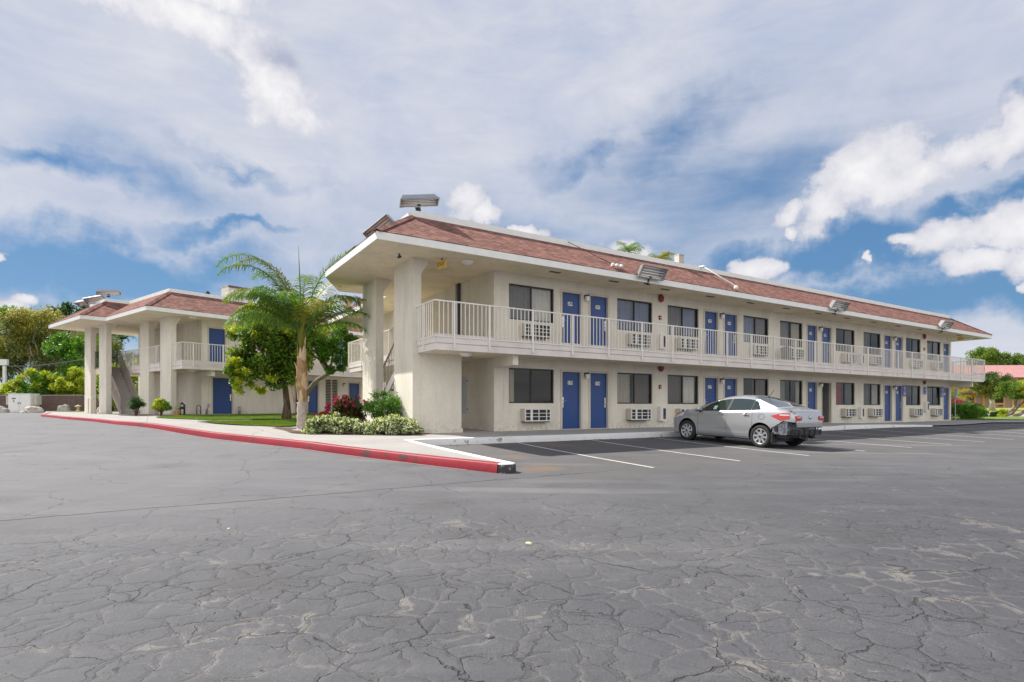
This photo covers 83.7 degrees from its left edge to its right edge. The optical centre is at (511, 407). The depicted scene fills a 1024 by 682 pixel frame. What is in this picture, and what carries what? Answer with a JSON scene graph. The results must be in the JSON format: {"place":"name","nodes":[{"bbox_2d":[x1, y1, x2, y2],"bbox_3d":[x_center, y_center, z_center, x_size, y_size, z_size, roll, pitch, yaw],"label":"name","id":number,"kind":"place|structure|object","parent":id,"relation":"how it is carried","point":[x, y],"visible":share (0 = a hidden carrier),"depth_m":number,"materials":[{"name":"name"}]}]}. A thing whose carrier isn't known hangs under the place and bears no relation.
{"place":"outdoors","nodes":[
{"label":"outdoors","id":0,"kind":"place"},
{"bbox_2d":[67,411,133,411],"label":"lawn","id":1,"kind":"structure","parent":0,"point":[96,411],"depth_m":49.24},
{"bbox_2d":[96,358,137,407],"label":"lime bush","id":2,"kind":"object","parent":1,"relation":"on","point":[136,385],"visible":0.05,"depth_m":51.35,"materials":[{"name":"green plant"}]},
{"bbox_2d":[197,418,312,425],"bbox_3d":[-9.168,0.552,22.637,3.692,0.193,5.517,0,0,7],"label":"lawn","id":3,"kind":"structure","parent":0,"point":[245,424],"depth_m":20.29,"materials":[{"name":"green plant"}]},
{"bbox_2d":[158,413,351,419],"bbox_3d":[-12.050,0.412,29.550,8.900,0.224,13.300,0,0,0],"label":"lawn","id":4,"kind":"structure","parent":0,"point":[237,417],"depth_m":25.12,"materials":[{"name":"green plant"}]},
{"bbox_2d":[0,412,1023,681],"bbox_3d":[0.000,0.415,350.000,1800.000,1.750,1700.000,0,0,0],"label":"ground","id":5,"kind":"structure","parent":0,"point":[126,554],"depth_m":4.49,"materials":[{"name":"grey asphalt"}]},
{"bbox_2d":[0,359,8,395],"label":"sign post","id":6,"kind":"object","parent":5,"relation":"on","point":[5,362],"visible":0.58,"depth_m":64.90,"materials":[{"name":"white paint"}]},
{"bbox_2d":[0,382,36,395],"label":"lime bush","id":7,"kind":"object","parent":5,"relation":"on","point":[6,388],"visible":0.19,"depth_m":60.16,"materials":[{"name":"green plant"}]},
{"bbox_2d":[6,393,41,411],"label":"utility cabinet","id":8,"kind":"object","parent":5,"relation":"on","point":[17,402],"visible":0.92,"depth_m":55.57,"materials":[{"name":"white metal"}]},
{"bbox_2d":[0,304,59,374],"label":"broadleaf tree","id":9,"kind":"object","parent":5,"relation":"on","point":[4,309],"visible":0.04,"depth_m":76.39,"materials":[{"name":"green plant"}]},
{"bbox_2d":[19,406,44,412],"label":"boulder","id":10,"kind":"object","parent":5,"relation":"on","point":[31,409],"visible":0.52,"depth_m":52.00,"materials":[{"name":"beige stone"}]},
{"bbox_2d":[7,367,57,395],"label":"lime bush","id":11,"kind":"object","parent":5,"relation":"on","point":[38,380],"visible":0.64,"depth_m":59.14,"materials":[{"name":"green plant"}]},
{"bbox_2d":[0,304,84,383],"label":"feathery tree","id":12,"kind":"object","parent":5,"relation":"on","point":[12,338],"visible":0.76,"depth_m":70.67,"materials":[{"name":"green plant"}]},
{"bbox_2d":[0,395,117,411],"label":"fence","id":13,"kind":"object","parent":5,"relation":"on","point":[51,403],"visible":0.16,"depth_m":57.50,"materials":[{"name":"brown brick"}]},
{"bbox_2d":[47,366,84,395],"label":"lime bush","id":14,"kind":"object","parent":5,"relation":"on","point":[63,385],"visible":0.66,"depth_m":59.48,"materials":[{"name":"green plant"}]},
{"bbox_2d":[40,331,97,395],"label":"broadleaf tree","id":15,"kind":"object","parent":5,"relation":"on","point":[64,348],"visible":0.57,"depth_m":62.28,"materials":[{"name":"green plant"}]},
{"bbox_2d":[45,301,129,366],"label":"broadleaf tree","id":16,"kind":"object","parent":5,"relation":"on","point":[66,309],"visible":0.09,"depth_m":82.57,"materials":[{"name":"green plant"}]},
{"bbox_2d":[66,330,123,380],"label":"palm like tree","id":17,"kind":"object","parent":5,"relation":"on","point":[79,334],"visible":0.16,"depth_m":68.77,"materials":[{"name":"green plant"}]},
{"bbox_2d":[48,288,362,414],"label":"motel building","id":18,"kind":"structure","parent":5,"relation":"on","point":[176,343],"depth_m":32.35,"materials":[{"name":"paint"}]},
{"bbox_2d":[82,295,105,304],"bbox_3d":[-24.882,-6.449,34.255,1.224,0.687,0.240,-10,45,-1],"label":"floodlight","id":19,"kind":"object","parent":18,"relation":"attached to","point":[90,300],"visible":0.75,"depth_m":34.17,"materials":[{"name":"metal"}]},
{"bbox_2d":[96,289,121,296],"bbox_3d":[-23.686,-6.759,33.557,1.224,0.240,0.550,-8,-21,-41],"label":"floodlight","id":20,"kind":"object","parent":18,"relation":"on","point":[111,292],"visible":1,"depth_m":33.51,"materials":[{"name":"metal"}]},
{"bbox_2d":[207,326,226,361],"bbox_3d":[-16.505,-3.480,31.940,0.138,2.060,1.050,0,0,38],"label":"door","id":21,"kind":"structure","parent":18,"relation":"in","point":[215,335],"depth_m":31.95,"materials":[{"name":"paint"}]},
{"bbox_2d":[211,376,233,413],"bbox_3d":[-16.314,-0.710,32.183,0.138,2.120,1.240,0,0,39],"label":"door","id":22,"kind":"structure","parent":18,"relation":"in","point":[222,394],"depth_m":32.17,"materials":[{"name":"paint"}]},
{"bbox_2d":[221,285,249,299],"bbox_3d":[-18.104,-7.030,37.624,1.020,1.740,1.590,0,0,38],"label":"duct box","id":23,"kind":"object","parent":18,"relation":"on","point":[225,289],"visible":0.27,"depth_m":37.06,"materials":[{"name":"beige metal"}]},
{"bbox_2d":[294,381,307,412],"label":"door","id":24,"kind":"structure","parent":18,"relation":"in","point":[295,391],"depth_m":35.62,"materials":[{"name":"paint"}]},
{"bbox_2d":[307,380,318,412],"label":"door","id":25,"kind":"structure","parent":18,"relation":"in","point":[313,397],"depth_m":36.71,"materials":[{"name":"paint"}]},
{"bbox_2d":[348,382,359,412],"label":"door","id":26,"kind":"structure","parent":18,"relation":"in","point":[353,387],"depth_m":39.10,"materials":[{"name":"paint"}]},
{"bbox_2d":[39,412,502,472],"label":"red curb","id":27,"kind":"structure","parent":5,"relation":"on","point":[466,464],"depth_m":12.66,"materials":[{"name":"red concrete"}]},
{"bbox_2d":[521,443,654,467],"bbox_3d":[1.452,1.051,13.382,0.084,0.188,5.421,0,0,-28],"label":"parking line","id":28,"kind":"object","parent":5,"relation":"on","point":[590,456],"visible":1,"depth_m":12.81,"materials":[{"name":"paint"}]},
{"bbox_2d":[325,210,991,432],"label":"motel building","id":29,"kind":"structure","parent":5,"relation":"on","point":[410,346],"depth_m":20.80,"materials":[{"name":"paint"}]},
{"bbox_2d":[362,214,393,237],"bbox_3d":[-4.123,-5.682,18.265,1.224,0.240,0.687,-22,-53,36],"label":"floodlight","id":30,"kind":"object","parent":29,"relation":"attached to","point":[385,219],"visible":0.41,"depth_m":18.13,"materials":[{"name":"metal"}]},
{"bbox_2d":[399,194,439,210],"bbox_3d":[-2.883,-6.363,17.654,1.224,0.240,0.550,-10,-21,-20],"label":"floodlight","id":31,"kind":"object","parent":29,"relation":"on","point":[417,201],"visible":1,"depth_m":17.56,"materials":[{"name":"metal"}]},
{"bbox_2d":[455,283,459,334],"bbox_3d":[-1.941,-3.245,20.404,0.100,2.370,0.280,0,0,-32],"label":"conduit riser","id":32,"kind":"object","parent":29,"relation":"on","point":[457,291],"visible":0.56,"depth_m":20.29,"materials":[{"name":"metal"}]},
{"bbox_2d":[509,368,552,402],"bbox_3d":[0.603,-0.740,19.234,1.820,1.220,0.159,0,0,-32],"label":"window","id":33,"kind":"structure","parent":29,"relation":"in","point":[511,370],"depth_m":19.00,"materials":[{"name":"brown metal"}]},
{"bbox_2d":[509,283,552,322],"bbox_3d":[0.602,-3.495,19.235,1.820,1.230,0.161,0,0,-32],"label":"window","id":34,"kind":"structure","parent":29,"relation":"in","point":[520,296],"depth_m":19.24,"materials":[{"name":"grey glass"}]},
{"bbox_2d":[521,409,550,421],"bbox_3d":[0.803,0.245,19.039,1.050,0.450,0.255,0,0,-32],"label":"air conditioner","id":35,"kind":"object","parent":29,"relation":"attached to","point":[535,415],"visible":1,"depth_m":18.90,"materials":[{"name":"metal"}]},
{"bbox_2d":[522,323,549,338],"bbox_3d":[0.803,-2.565,19.039,1.050,0.450,0.255,0,0,-32],"label":"air conditioner","id":36,"kind":"object","parent":29,"relation":"attached to","point":[542,331],"visible":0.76,"depth_m":18.94,"materials":[{"name":"metal"}]},
{"bbox_2d":[560,289,582,343],"bbox_3d":[2.055,-3.080,20.060,0.980,2.060,0.138,0,0,-32],"label":"door","id":37,"kind":"structure","parent":29,"relation":"in","point":[571,302],"depth_m":20.09,"materials":[{"name":"paint"}]},
{"bbox_2d":[560,369,582,429],"bbox_3d":[2.055,-0.295,20.060,0.980,2.090,0.138,0,0,-32],"label":"door","id":38,"kind":"structure","parent":29,"relation":"in","point":[571,381],"depth_m":20.11,"materials":[{"name":"paint"}]},
{"bbox_2d":[589,293,609,345],"bbox_3d":[3.122,-3.080,20.734,0.980,2.060,0.138,0,0,-32],"label":"door","id":39,"kind":"structure","parent":29,"relation":"in","point":[599,305],"depth_m":20.80,"materials":[{"name":"paint"}]},
{"bbox_2d":[589,371,609,428],"bbox_3d":[3.122,-0.295,20.734,0.980,2.090,0.138,0,0,-32],"label":"door","id":40,"kind":"structure","parent":29,"relation":"in","point":[599,381],"depth_m":20.80,"materials":[{"name":"paint"}]},
{"bbox_2d":[617,373,651,403],"bbox_3d":[4.597,-0.740,21.753,1.820,1.220,0.163,0,0,-32],"label":"window","id":41,"kind":"structure","parent":29,"relation":"in","point":[639,381],"depth_m":21.77,"materials":[{"name":"grey metal"}]},
{"bbox_2d":[617,298,651,332],"bbox_3d":[4.597,-3.495,21.751,1.820,1.230,0.160,0,0,-32],"label":"window","id":42,"kind":"structure","parent":29,"relation":"in","point":[631,310],"depth_m":21.77,"materials":[{"name":"grey glass"}]},
{"bbox_2d":[627,409,651,420],"bbox_3d":[4.797,0.245,21.554,1.050,0.450,0.255,0,0,-32],"label":"air conditioner","id":43,"kind":"object","parent":29,"relation":"attached to","point":[638,414],"visible":1,"depth_m":21.39,"materials":[{"name":"metal"}]},
{"bbox_2d":[627,333,651,346],"bbox_3d":[4.797,-2.565,21.554,1.050,0.450,0.255,0,0,-32],"label":"air conditioner","id":44,"kind":"object","parent":29,"relation":"attached to","point":[629,339],"visible":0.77,"depth_m":21.39,"materials":[{"name":"metal"}]},
{"bbox_2d":[638,264,668,284],"bbox_3d":[4.851,-4.679,20.070,1.224,0.687,0.240,0,34,-32],"label":"floodlight","id":45,"kind":"object","parent":29,"relation":"attached to","point":[648,272],"visible":1,"depth_m":20.05,"materials":[{"name":"grey metal"}]},
{"bbox_2d":[658,406,666,420],"bbox_3d":[5.860,0.220,22.297,0.340,0.560,0.166,0,0,-32],"label":"extinguisher cabinet","id":46,"kind":"object","parent":29,"relation":"attached to","point":[662,413],"visible":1,"depth_m":22.22,"materials":[{"name":"white metal"}]},
{"bbox_2d":[668,375,697,403],"bbox_3d":[6.848,-0.740,23.167,1.820,1.220,0.161,0,0,-32],"label":"window","id":47,"kind":"structure","parent":29,"relation":"in","point":[680,387],"depth_m":23.19,"materials":[{"name":"grey glass"}]},
{"bbox_2d":[668,305,697,336],"bbox_3d":[6.848,-3.495,23.165,1.820,1.230,0.158,0,0,-32],"label":"window","id":48,"kind":"structure","parent":29,"relation":"in","point":[677,316],"depth_m":23.22,"materials":[{"name":"grey glass"}]},
{"bbox_2d":[677,337,697,350],"bbox_3d":[7.048,-2.565,22.971,1.050,0.450,0.255,0,0,-32],"label":"air conditioner","id":49,"kind":"object","parent":29,"relation":"attached to","point":[684,343],"visible":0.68,"depth_m":22.82,"materials":[{"name":"metal"}]},
{"bbox_2d":[703,309,718,354],"bbox_3d":[8.326,-3.080,24.011,0.980,2.060,0.138,0,0,-32],"label":"door","id":50,"kind":"structure","parent":29,"relation":"in","point":[710,317],"depth_m":24.08,"materials":[{"name":"paint"}]},
{"bbox_2d":[703,376,718,404],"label":"door","id":51,"kind":"structure","parent":29,"relation":"in","point":[710,383],"depth_m":24.06,"materials":[{"name":"paint"}]},
{"bbox_2d":[723,312,737,355],"bbox_3d":[9.401,-3.080,24.688,0.980,2.060,0.138,0,0,-32],"label":"door","id":52,"kind":"structure","parent":29,"relation":"in","point":[730,321],"depth_m":24.75,"materials":[{"name":"paint"}]},
{"bbox_2d":[723,377,737,397],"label":"door","id":53,"kind":"structure","parent":29,"relation":"in","point":[730,386],"depth_m":24.73,"materials":[{"name":"paint"}]},
{"bbox_2d":[743,378,767,395],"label":"window","id":54,"kind":"structure","parent":29,"relation":"in","point":[757,384],"depth_m":25.99,"materials":[{"name":"black glass"}]},
{"bbox_2d":[743,315,767,343],"bbox_3d":[10.867,-3.495,25.702,1.820,1.230,0.161,0,0,-32],"label":"window","id":55,"kind":"structure","parent":29,"relation":"in","point":[751,325],"depth_m":25.68,"materials":[{"name":"black glass"}]},
{"bbox_2d":[753,345,769,355],"bbox_3d":[11.068,-2.565,25.503,1.050,0.450,0.255,0,0,-32],"label":"air conditioner","id":56,"kind":"object","parent":29,"relation":"attached to","point":[761,350],"visible":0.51,"depth_m":25.39,"materials":[{"name":"metal"}]},
{"bbox_2d":[780,380,801,404],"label":"window","id":57,"kind":"structure","parent":29,"relation":"in","point":[782,382],"depth_m":27.09,"materials":[{"name":"black glass"}]},
{"bbox_2d":[780,320,801,346],"bbox_3d":[13.152,-3.495,27.139,1.820,1.230,0.160,0,0,-32],"label":"window","id":58,"kind":"structure","parent":29,"relation":"in","point":[793,327],"depth_m":27.13,"materials":[{"name":"black glass"}]},
{"bbox_2d":[806,323,817,361],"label":"door","id":59,"kind":"structure","parent":29,"relation":"in","point":[811,329],"depth_m":28.05,"materials":[{"name":"paint"}]},
{"bbox_2d":[806,380,817,409],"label":"door","id":60,"kind":"structure","parent":29,"relation":"in","point":[811,386],"depth_m":28.05,"materials":[{"name":"paint"}]},
{"bbox_2d":[821,325,831,362],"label":"door","id":61,"kind":"structure","parent":29,"relation":"in","point":[826,335],"depth_m":28.76,"materials":[{"name":"paint"}]},
{"bbox_2d":[821,381,831,422],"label":"door","id":62,"kind":"structure","parent":29,"relation":"in","point":[826,391],"depth_m":28.94,"materials":[{"name":"paint"}]},
{"bbox_2d":[829,300,849,314],"bbox_3d":[15.090,-4.679,26.518,1.224,0.687,0.240,0,34,-32],"label":"floodlight","id":63,"kind":"object","parent":29,"relation":"attached to","point":[836,305],"visible":1,"depth_m":26.50,"materials":[{"name":"metal"}]},
{"bbox_2d":[836,382,853,404],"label":"window","id":64,"kind":"structure","parent":29,"relation":"in","point":[846,387],"depth_m":29.73,"materials":[{"name":"brown metal"}]},
{"bbox_2d":[836,328,853,352],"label":"window","id":65,"kind":"structure","parent":29,"relation":"in","point":[847,339],"depth_m":29.98,"materials":[{"name":"black glass"}]},
{"bbox_2d":[841,408,856,416],"bbox_3d":[17.389,0.245,29.483,1.050,0.450,0.255,0,0,-32],"label":"air conditioner","id":66,"kind":"object","parent":29,"relation":"attached to","point":[848,412],"visible":1,"depth_m":29.30,"materials":[{"name":"metal"}]},
{"bbox_2d":[864,383,879,404],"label":"window","id":67,"kind":"structure","parent":29,"relation":"in","point":[873,387],"depth_m":31.13,"materials":[{"name":"grey metal"}]},
{"bbox_2d":[864,332,879,354],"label":"window","id":68,"kind":"structure","parent":29,"relation":"in","point":[867,336],"depth_m":31.06,"materials":[{"name":"black glass"}]},
{"bbox_2d":[868,408,882,416],"bbox_3d":[19.682,0.245,30.927,1.050,0.450,0.255,0,0,-32],"label":"air conditioner","id":69,"kind":"object","parent":29,"relation":"attached to","point":[875,412],"visible":1,"depth_m":30.75,"materials":[{"name":"metal"}]},
{"bbox_2d":[884,334,892,367],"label":"door","id":70,"kind":"structure","parent":29,"relation":"in","point":[888,339],"depth_m":32.12,"materials":[{"name":"paint"}]},
{"bbox_2d":[884,384,892,421],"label":"door","id":71,"kind":"structure","parent":29,"relation":"in","point":[888,388],"depth_m":32.12,"materials":[{"name":"paint"}]},
{"bbox_2d":[895,335,902,368],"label":"door","id":72,"kind":"structure","parent":29,"relation":"in","point":[899,343],"depth_m":32.79,"materials":[{"name":"paint"}]},
{"bbox_2d":[895,384,902,420],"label":"door","id":73,"kind":"structure","parent":29,"relation":"in","point":[899,392],"depth_m":32.74,"materials":[{"name":"paint"}]},
{"bbox_2d":[906,385,919,404],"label":"window","id":74,"kind":"structure","parent":29,"relation":"in","point":[913,389],"depth_m":33.97,"materials":[{"name":"grey glass"}]},
{"bbox_2d":[906,338,919,358],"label":"window","id":75,"kind":"structure","parent":29,"relation":"in","point":[913,342],"depth_m":33.95,"materials":[{"name":"grey glass"}]},
{"bbox_2d":[910,408,922,415],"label":"air conditioner","id":76,"kind":"object","parent":29,"relation":"attached to","point":[916,411],"visible":1,"depth_m":33.26,"materials":[{"name":"metal"}]},
{"bbox_2d":[927,386,939,404],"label":"window","id":77,"kind":"structure","parent":29,"relation":"in","point":[930,389],"depth_m":35.09,"materials":[{"name":"grey glass"}]},
{"bbox_2d":[927,341,939,360],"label":"window","id":78,"kind":"structure","parent":29,"relation":"in","point":[934,344],"depth_m":35.09,"materials":[{"name":"black glass"}]},
{"bbox_2d":[931,408,943,415],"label":"air conditioner","id":79,"kind":"object","parent":29,"relation":"attached to","point":[936,411],"visible":1,"depth_m":34.67,"materials":[{"name":"metal"}]},
{"bbox_2d":[938,320,954,331],"bbox_3d":[24.568,-4.679,32.486,1.224,0.687,0.240,0,34,-32],"label":"floodlight","id":80,"kind":"object","parent":29,"relation":"attached to","point":[943,324],"visible":1,"depth_m":32.49,"materials":[{"name":"metal"}]},
{"bbox_2d":[943,342,949,371],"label":"door","id":81,"kind":"structure","parent":29,"relation":"in","point":[946,346],"depth_m":35.98,"materials":[{"name":"paint"}]},
{"bbox_2d":[943,387,949,419],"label":"door","id":82,"kind":"structure","parent":29,"relation":"in","point":[946,390],"depth_m":36.05,"materials":[{"name":"paint"}]},
{"bbox_2d":[404,425,932,467],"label":"white curb","id":83,"kind":"structure","parent":5,"relation":"on","point":[434,442],"depth_m":16.51,"materials":[{"name":"white concrete"}]},
{"bbox_2d":[673,392,823,447],"bbox_3d":[6.945,0.247,17.345,1.974,1.616,4.370,0,2,-32],"label":"parked car","id":84,"kind":"object","parent":5,"relation":"on","point":[760,421],"visible":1,"depth_m":16.21,"materials":[{"name":"silver metal"}]},
{"bbox_2d":[951,365,1023,407],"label":"ochre building","id":85,"kind":"structure","parent":5,"relation":"on","point":[1016,371],"depth_m":102.08,"materials":[{"name":"pink"}]},
{"bbox_2d":[964,346,1023,364],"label":"broadleaf tree","id":86,"kind":"object","parent":5,"relation":"on","point":[992,356],"visible":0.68,"depth_m":119.51,"materials":[{"name":"green plant"}]},
{"bbox_2d":[993,379,1023,416],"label":"leaning tree","id":87,"kind":"object","parent":5,"relation":"on","point":[1016,391],"visible":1,"depth_m":46.51,"materials":[{"name":"green plant"}]},
{"bbox_2d":[0,0,1023,394],"label":"sky","id":88,"kind":"structure","parent":0,"point":[873,150],"materials":[{"name":"blue"}]},
{"bbox_2d":[43,411,1023,461],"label":"sidewalk","id":89,"kind":"structure","parent":0,"point":[398,443],"depth_m":17.68,"materials":[{"name":"concrete"}]},
{"bbox_2d":[125,414,190,415],"bbox_3d":[-17.950,0.363,29.250,4.100,0.053,3.300,0,0,0],"label":"planting bed","id":90,"kind":"object","parent":89,"relation":"on","point":[152,415],"visible":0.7,"depth_m":28.63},
{"bbox_2d":[127,396,146,415],"bbox_3d":[-18.528,-0.064,28.144,0.909,1.098,0.902,0,0,0],"label":"globe shrub","id":91,"kind":"object","parent":90,"relation":"on","point":[135,403],"visible":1,"depth_m":28.10,"materials":[{"name":"green plant"}]},
{"bbox_2d":[150,398,172,415],"bbox_3d":[-17.414,-0.021,28.334,0.977,1.026,0.884,0,0,0],"label":"globe shrub","id":92,"kind":"object","parent":90,"relation":"on","point":[159,404],"visible":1,"depth_m":28.15,"materials":[{"name":"green plant"}]},
{"bbox_2d":[221,300,324,418],"bbox_3d":[-10.550,-2.237,25.258,4.312,5.510,3.383,0,0,0],"label":"broadleaf tree","id":93,"kind":"object","parent":89,"relation":"on","point":[274,366],"visible":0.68,"depth_m":24.73,"materials":[{"name":"green plant"}]},
{"bbox_2d":[294,323,358,414],"bbox_3d":[-9.303,-2.175,29.206,4.242,5.282,2.485,0,0,0],"label":"gnarled tree","id":94,"kind":"object","parent":89,"relation":"on","point":[325,349],"visible":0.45,"depth_m":28.65,"materials":[{"name":"green plant"}]},
{"bbox_2d":[275,427,430,434],"bbox_3d":[-5.300,0.723,18.375,6.000,0.110,5.250,0,0,0],"label":"planting bed","id":95,"kind":"object","parent":89,"relation":"on","point":[289,429],"visible":0.38,"depth_m":16.72,"materials":[{"name":"brown soil"}]},
{"bbox_2d":[214,246,370,428],"bbox_3d":[-7.523,-2.419,20.098,5.057,6.480,4.557,0,0,-33],"label":"palm tree","id":96,"kind":"object","parent":95,"relation":"on","point":[295,312],"visible":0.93,"depth_m":19.76,"materials":[{"name":"green palm leaf"},{"name":"brown bark"}]},
{"bbox_2d":[313,394,367,425],"bbox_3d":[-5.308,0.203,17.986,1.759,1.306,1.241,0,0,0],"label":"rose bush","id":97,"kind":"object","parent":95,"relation":"on","point":[343,407],"visible":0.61,"depth_m":17.75,"materials":[{"name":"brown plant"}]},
{"bbox_2d":[301,412,423,434],"bbox_3d":[-4.298,0.485,16.459,3.502,0.798,1.276,0,0,0],"label":"jasmine hedge","id":98,"kind":"object","parent":95,"relation":"on","point":[396,424],"visible":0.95,"depth_m":16.14,"materials":[{"name":"green plant"}]},
{"bbox_2d":[362,390,402,418],"bbox_3d":[-3.886,0.123,17.492,1.348,1.439,1.253,0,0,0],"label":"feathery shrub","id":99,"kind":"object","parent":95,"relation":"on","point":[377,405],"visible":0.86,"depth_m":17.33,"materials":[{"name":"green plant"}]},
{"bbox_2d":[461,377,467,413],"bbox_3d":[-1.573,-0.440,18.041,0.395,2.360,0.432,0,0,-32],"label":"electrical cabinet","id":100,"kind":"object","parent":89,"relation":"on","point":[464,381],"visible":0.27,"depth_m":17.84,"materials":[{"name":"metal"}]},
{"bbox_2d":[498,462,515,473],"bbox_3d":[-0.083,1.107,10.029,0.284,0.295,0.284,0,0,9],"label":"curb nose","id":101,"kind":"object","parent":89,"relation":"on","point":[504,468],"visible":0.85,"depth_m":9.93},
{"bbox_2d":[616,241,643,254],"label":"palm tree","id":102,"kind":"object","parent":89,"relation":"on","point":[630,247],"visible":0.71,"depth_m":59.43,"materials":[{"name":"green plant"}]},
{"bbox_2d":[951,387,972,401],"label":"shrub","id":103,"kind":"object","parent":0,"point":[959,393],"visible":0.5,"depth_m":59.62,"materials":[{"name":"yellow plant"}]},
{"bbox_2d":[951,416,1023,419],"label":"lawn","id":104,"kind":"structure","parent":0,"point":[1003,418],"depth_m":39.02,"materials":[{"name":"green plant"}]},
{"bbox_2d":[647,250,676,260],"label":"palm tree","id":105,"kind":"object","parent":104,"relation":"on","point":[661,255],"visible":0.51,"depth_m":59.46,"materials":[{"name":"green plant"}]},
{"bbox_2d":[951,402,989,418],"bbox_3d":[31.279,0.283,39.269,2.354,1.448,2.225,0,0,-18],"label":"juniper shrub","id":106,"kind":"object","parent":104,"relation":"on","point":[962,411],"visible":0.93,"depth_m":38.80,"materials":[{"name":"green plant"}]},
{"bbox_2d":[985,408,1023,413],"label":"lawn","id":107,"kind":"structure","parent":0,"point":[1019,410],"depth_m":84.90,"materials":[{"name":"green plant"}]},
{"bbox_2d":[963,371,1019,410],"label":"garden tree","id":108,"kind":"object","parent":107,"relation":"on","point":[988,385],"visible":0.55,"depth_m":78.13,"materials":[{"name":"green plant"}]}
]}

